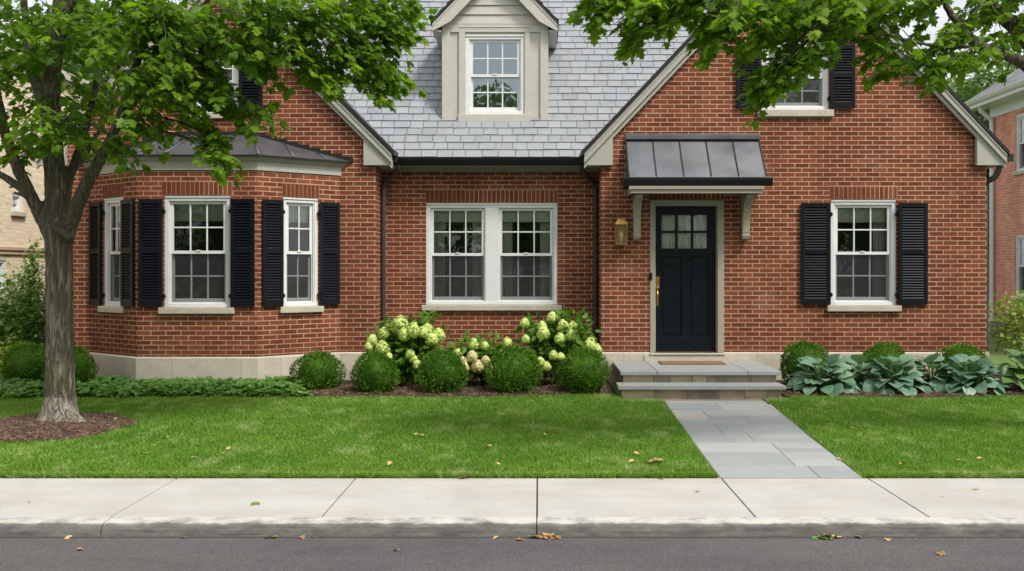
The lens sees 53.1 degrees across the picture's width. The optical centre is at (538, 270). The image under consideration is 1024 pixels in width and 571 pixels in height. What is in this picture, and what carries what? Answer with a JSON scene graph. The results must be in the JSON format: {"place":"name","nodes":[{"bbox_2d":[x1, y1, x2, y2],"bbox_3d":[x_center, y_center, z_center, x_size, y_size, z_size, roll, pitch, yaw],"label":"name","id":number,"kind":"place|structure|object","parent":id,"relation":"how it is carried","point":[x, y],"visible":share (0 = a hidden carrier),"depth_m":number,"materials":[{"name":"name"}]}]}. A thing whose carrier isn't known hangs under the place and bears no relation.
{"place":"outdoors","nodes":[
{"label":"outdoors","id":0,"kind":"place"},
{"bbox_2d":[0,290,44,350],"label":"leafy shrub","id":1,"kind":"object","parent":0,"point":[30,323],"visible":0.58,"depth_m":15.72,"materials":[{"name":"green plant"}]},
{"bbox_2d":[0,392,1023,479],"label":"lawn","id":2,"kind":"structure","parent":0,"point":[766,399],"depth_m":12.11,"materials":[{"name":"green plant"}]},
{"bbox_2d":[0,411,138,442],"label":"mulch","id":3,"kind":"object","parent":2,"relation":"on","point":[42,430],"visible":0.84,"depth_m":10.50,"materials":[{"name":"brown wood"}]},
{"bbox_2d":[0,0,438,422],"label":"maple tree","id":4,"kind":"object","parent":2,"relation":"on","point":[163,26],"visible":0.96,"depth_m":10.15,"materials":[{"name":"green plant"}]},
{"bbox_2d":[662,399,861,478],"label":"path","id":5,"kind":"structure","parent":2,"relation":"on","point":[734,450],"depth_m":9.88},
{"bbox_2d":[566,0,1023,131],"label":"maple tree","id":6,"kind":"object","parent":2,"relation":"on","point":[789,22],"visible":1,"depth_m":8.65,"materials":[{"name":"green plant"}]},
{"bbox_2d":[0,478,1023,534],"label":"pavement","id":7,"kind":"structure","parent":0,"point":[512,497],"depth_m":7.71,"materials":[{"name":"concrete"}]},
{"bbox_2d":[0,538,1023,570],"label":"road","id":8,"kind":"structure","parent":0,"point":[502,554],"depth_m":6.47,"materials":[{"name":"grey asphalt"}]},
{"bbox_2d":[0,517,1023,535],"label":"kerb","id":9,"kind":"structure","parent":8,"relation":"on","point":[515,526],"depth_m":6.92,"materials":[{"name":"grey concrete"}]},
{"bbox_2d":[0,536,1023,537],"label":"gutter line","id":10,"kind":"object","parent":8,"relation":"on","point":[509,537],"visible":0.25,"depth_m":6.87,"materials":[{"name":"grey concrete"}]},
{"bbox_2d":[0,333,1023,391],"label":"ground","id":11,"kind":"structure","parent":0,"point":[997,357],"depth_m":19.26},
{"bbox_2d":[0,338,24,373],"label":"leafy shrub","id":12,"kind":"object","parent":11,"relation":"on","point":[2,353],"visible":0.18,"depth_m":15.19,"materials":[{"name":"green plant"}]},
{"bbox_2d":[0,262,44,363],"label":"leafy shrub","id":13,"kind":"object","parent":11,"relation":"on","point":[6,307],"visible":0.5,"depth_m":16.11,"materials":[{"name":"green plant"}]},
{"bbox_2d":[14,235,44,330],"bbox_3d":[-8.279,0.525,16.813,0.563,2.192,0.529,0,0,22],"label":"columnar shrub","id":14,"kind":"object","parent":11,"relation":"on","point":[35,269],"visible":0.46,"depth_m":16.77,"materials":[{"name":"green plant"}]},
{"bbox_2d":[0,44,89,359],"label":"beige building","id":15,"kind":"structure","parent":11,"relation":"on","point":[19,226],"depth_m":17.20,"materials":[{"name":"brick"}]},
{"bbox_2d":[0,259,5,330],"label":"window","id":16,"kind":"structure","parent":15,"relation":"in","point":[2,261],"depth_m":16.78,"materials":[{"name":"white paint"}]},
{"bbox_2d":[10,192,26,216],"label":"window","id":17,"kind":"structure","parent":15,"relation":"in","point":[16,199],"depth_m":17.23,"materials":[{"name":"white paint"}]},
{"bbox_2d":[0,0,141,81],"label":"broadleaf tree","id":18,"kind":"object","parent":11,"relation":"on","point":[72,65],"visible":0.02,"depth_m":32.71,"materials":[{"name":"green plant"}]},
{"bbox_2d":[448,329,512,385],"bbox_3d":[-0.720,1.209,13.876,1.042,0.841,0.957,0,0,-31],"label":"hydrangea","id":19,"kind":"object","parent":11,"relation":"on","point":[475,354],"visible":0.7,"depth_m":13.65,"materials":[{"name":"green plant"}]},
{"bbox_2d":[0,374,1023,398],"bbox_3d":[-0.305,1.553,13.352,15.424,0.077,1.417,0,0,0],"label":"mulch","id":20,"kind":"object","parent":11,"relation":"on","point":[478,390],"visible":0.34,"depth_m":13.02,"materials":[{"name":"brown soil"}]},
{"bbox_2d":[1,340,45,379],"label":"boxwood shrub","id":21,"kind":"object","parent":20,"relation":"on","point":[24,362],"visible":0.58,"depth_m":13.39,"materials":[{"name":"green plant"}]},
{"bbox_2d":[40,345,98,382],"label":"boxwood shrub","id":22,"kind":"object","parent":20,"relation":"on","point":[84,366],"visible":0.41,"depth_m":13.33,"materials":[{"name":"green plant"}]},
{"bbox_2d":[0,374,319,398],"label":"ground cover","id":23,"kind":"object","parent":20,"relation":"on","point":[100,385],"visible":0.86,"depth_m":12.91,"materials":[{"name":"green plant"}]},
{"bbox_2d":[288,349,346,390],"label":"boxwood shrub","id":24,"kind":"object","parent":20,"relation":"on","point":[319,369],"visible":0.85,"depth_m":13.33,"materials":[{"name":"green plant"}]},
{"bbox_2d":[350,348,400,393],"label":"boxwood shrub","id":25,"kind":"object","parent":20,"relation":"on","point":[375,371],"visible":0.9,"depth_m":12.99,"materials":[{"name":"green plant"}]},
{"bbox_2d":[364,310,452,386],"bbox_3d":[-1.763,1.071,13.858,1.234,1.066,1.024,0,0,0],"label":"hydrangea","id":26,"kind":"object","parent":20,"relation":"on","point":[421,337],"visible":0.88,"depth_m":13.66,"materials":[{"name":"green plant"}]},
{"bbox_2d":[416,348,468,393],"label":"boxwood shrub","id":27,"kind":"object","parent":20,"relation":"on","point":[443,370],"visible":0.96,"depth_m":12.98,"materials":[{"name":"green plant"}]},
{"bbox_2d":[483,343,542,393],"bbox_3d":[-0.325,1.298,13.134,0.779,0.749,0.786,0,0,0],"label":"boxwood shrub","id":28,"kind":"object","parent":20,"relation":"on","point":[514,369],"visible":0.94,"depth_m":12.97,"materials":[{"name":"green plant"}]},
{"bbox_2d":[513,306,602,384],"bbox_3d":[0.227,1.042,13.906,1.281,1.124,0.986,0,0,0],"label":"hydrangea","id":29,"kind":"object","parent":20,"relation":"on","point":[553,344],"visible":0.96,"depth_m":13.67,"materials":[{"name":"green plant"}]},
{"bbox_2d":[555,346,611,393],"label":"boxwood shrub","id":30,"kind":"object","parent":20,"relation":"on","point":[582,371],"visible":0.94,"depth_m":12.97,"materials":[{"name":"green plant"}]},
{"bbox_2d":[779,339,828,384],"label":"boxwood shrub","id":31,"kind":"object","parent":20,"relation":"on","point":[797,350],"visible":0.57,"depth_m":13.62,"materials":[{"name":"green plant"}]},
{"bbox_2d":[786,354,861,395],"bbox_3d":[3.662,1.366,13.235,0.928,0.583,0.883,0,0,-33],"label":"hosta","id":32,"kind":"object","parent":20,"relation":"on","point":[833,367],"visible":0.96,"depth_m":13.11,"materials":[{"name":"green plant"}]},
{"bbox_2d":[832,352,881,385],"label":"hosta","id":33,"kind":"object","parent":20,"relation":"on","point":[855,360],"visible":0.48,"depth_m":13.38,"materials":[{"name":"green plant"}]},
{"bbox_2d":[858,340,905,382],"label":"boxwood shrub","id":34,"kind":"object","parent":20,"relation":"on","point":[882,351],"visible":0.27,"depth_m":13.73,"materials":[{"name":"green plant"}]},
{"bbox_2d":[856,354,932,395],"bbox_3d":[4.594,1.369,13.216,0.904,0.570,0.878,0,0,-37],"label":"hosta","id":35,"kind":"object","parent":20,"relation":"on","point":[902,364],"visible":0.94,"depth_m":13.06,"materials":[{"name":"green plant"}]},
{"bbox_2d":[913,353,956,390],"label":"hosta","id":36,"kind":"object","parent":20,"relation":"on","point":[933,361],"visible":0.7,"depth_m":13.36,"materials":[{"name":"green plant"}]},
{"bbox_2d":[935,341,989,383],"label":"boxwood shrub","id":37,"kind":"object","parent":20,"relation":"on","point":[968,350],"visible":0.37,"depth_m":13.79,"materials":[{"name":"green plant"}]},
{"bbox_2d":[936,354,1013,395],"bbox_3d":[5.542,1.378,13.174,0.931,0.569,0.945,0,0,38],"label":"hosta","id":38,"kind":"object","parent":20,"relation":"on","point":[967,382],"visible":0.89,"depth_m":13.05,"materials":[{"name":"green plant"}]},
{"bbox_2d":[995,349,1023,391],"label":"hosta","id":39,"kind":"object","parent":20,"relation":"on","point":[1008,371],"visible":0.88,"depth_m":13.20,"materials":[{"name":"green plant"}]},
{"bbox_2d":[32,0,1013,381],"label":"brick house","id":40,"kind":"structure","parent":11,"relation":"on","point":[512,166],"depth_m":14.50,"materials":[{"name":"brick"}]},
{"bbox_2d":[98,197,124,312],"bbox_3d":[-5.825,-0.210,14.144,0.656,1.584,0.215,0,0,39],"label":"window","id":41,"kind":"structure","parent":40,"relation":"in","point":[112,205],"depth_m":14.26,"materials":[{"name":"white paint"}]},
{"bbox_2d":[158,196,234,313],"bbox_3d":[-4.565,-0.210,13.752,1.009,1.584,0.215,0,0,0],"label":"window","id":42,"kind":"structure","parent":40,"relation":"in","point":[178,208],"depth_m":13.75,"materials":[{"name":"white paint"}]},
{"bbox_2d":[190,48,238,118],"bbox_3d":[-4.554,-2.648,14.552,0.740,1.003,0.215,0,0,0],"label":"window","id":43,"kind":"structure","parent":40,"relation":"in","point":[233,72],"depth_m":14.52,"materials":[{"name":"white paint"}]},
{"bbox_2d":[279,197,323,312],"bbox_3d":[-3.307,-0.210,14.154,0.656,1.584,0.215,0,0,-40],"label":"window","id":44,"kind":"structure","parent":40,"relation":"in","point":[300,210],"depth_m":14.21,"materials":[{"name":"white paint"}]},
{"bbox_2d":[421,203,561,310],"bbox_3d":[-0.685,-0.200,15.151,2.055,1.584,0.312,0,0,0],"label":"window","id":45,"kind":"structure","parent":40,"relation":"in","point":[491,254],"depth_m":15.11,"materials":[{"name":"white paint"}]},
{"bbox_2d":[465,35,524,113],"bbox_3d":[-0.649,-2.923,15.347,0.883,1.193,0.146,0,0,0],"label":"window","id":46,"kind":"structure","parent":40,"relation":"in","point":[469,39],"depth_m":15.30,"materials":[{"name":"white paint"}]},
{"bbox_2d":[614,218,627,244],"bbox_3d":[1.163,-0.548,14.405,0.184,0.375,0.187,0,0,0],"label":"wall lantern","id":47,"kind":"object","parent":40,"relation":"attached to","point":[620,223],"depth_m":14.38,"materials":[{"name":"gold metal"}]},
{"bbox_2d":[656,207,715,351],"bbox_3d":[2.091,0.125,14.576,0.866,2.067,0.141,0,0,0],"label":"door","id":48,"kind":"structure","parent":40,"relation":"in","point":[685,236],"depth_m":14.59,"materials":[{"name":"blue paint"}]},
{"bbox_2d":[757,42,833,116],"bbox_3d":[3.636,-2.705,14.552,1.072,1.069,0.215,0,0,0],"label":"window","id":49,"kind":"structure","parent":40,"relation":"in","point":[820,109],"depth_m":14.51,"materials":[{"name":"white paint"}]},
{"bbox_2d":[827,200,901,311],"bbox_3d":[4.605,-0.210,14.601,1.045,1.584,0.312,0,0,0],"label":"window","id":50,"kind":"structure","parent":40,"relation":"in","point":[879,212],"depth_m":14.56,"materials":[{"name":"white paint"}]},
{"bbox_2d":[612,361,785,399],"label":"front steps","id":51,"kind":"structure","parent":11,"relation":"on","point":[728,380],"depth_m":13.04,"materials":[{"name":"stone"}]},
{"bbox_2d":[658,361,725,364],"bbox_3d":[2.115,1.276,14.125,0.881,0.020,0.390,0,0,0],"label":"doormat","id":52,"kind":"object","parent":51,"relation":"on","point":[691,363],"visible":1,"depth_m":13.99,"materials":[{"name":"brown fabric"}]},
{"bbox_2d":[945,75,981,95],"bbox_3d":[16.716,-2.696,35.811,8.228,9.051,8.452,0,0,0],"label":"broadleaf tree","id":53,"kind":"object","parent":11,"relation":"on","point":[951,83],"depth_m":36.52,"materials":[{"name":"green plant"}]},
{"bbox_2d":[946,44,1020,320],"bbox_3d":[13.531,-2.368,30.818,6.511,8.390,6.841,0,0,0],"label":"broadleaf tree","id":54,"kind":"object","parent":11,"relation":"on","point":[970,89],"visible":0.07,"depth_m":29.16,"materials":[{"name":"green plant"}]},
{"bbox_2d":[988,289,1023,365],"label":"lime shrub","id":55,"kind":"object","parent":11,"relation":"on","point":[1016,329],"visible":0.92,"depth_m":15.61,"materials":[{"name":"green plant"}]},
{"bbox_2d":[1017,333,1023,365],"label":"lime shrub","id":56,"kind":"object","parent":11,"relation":"on","point":[1022,348],"visible":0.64,"depth_m":14.82,"materials":[{"name":"green plant"}]},
{"bbox_2d":[964,68,1023,339],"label":"neighbour house","id":57,"kind":"structure","parent":0,"point":[1005,117],"depth_m":23.96,"materials":[{"name":"red brick"}]},
{"bbox_2d":[1012,113,1023,175],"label":"window","id":58,"kind":"structure","parent":57,"relation":"in","point":[1020,118],"depth_m":23.52,"materials":[{"name":"white paint"}]},
{"bbox_2d":[1013,235,1023,299],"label":"window","id":59,"kind":"structure","parent":57,"relation":"in","point":[1019,238],"depth_m":23.55,"materials":[{"name":"white paint"}]},
{"bbox_2d":[988,321,1001,337],"bbox_3d":[10.767,1.405,24.226,0.280,0.410,0.369,0,0,0],"label":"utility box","id":60,"kind":"object","parent":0,"point":[989,328],"visible":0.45,"depth_m":24.10,"materials":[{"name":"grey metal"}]}
]}

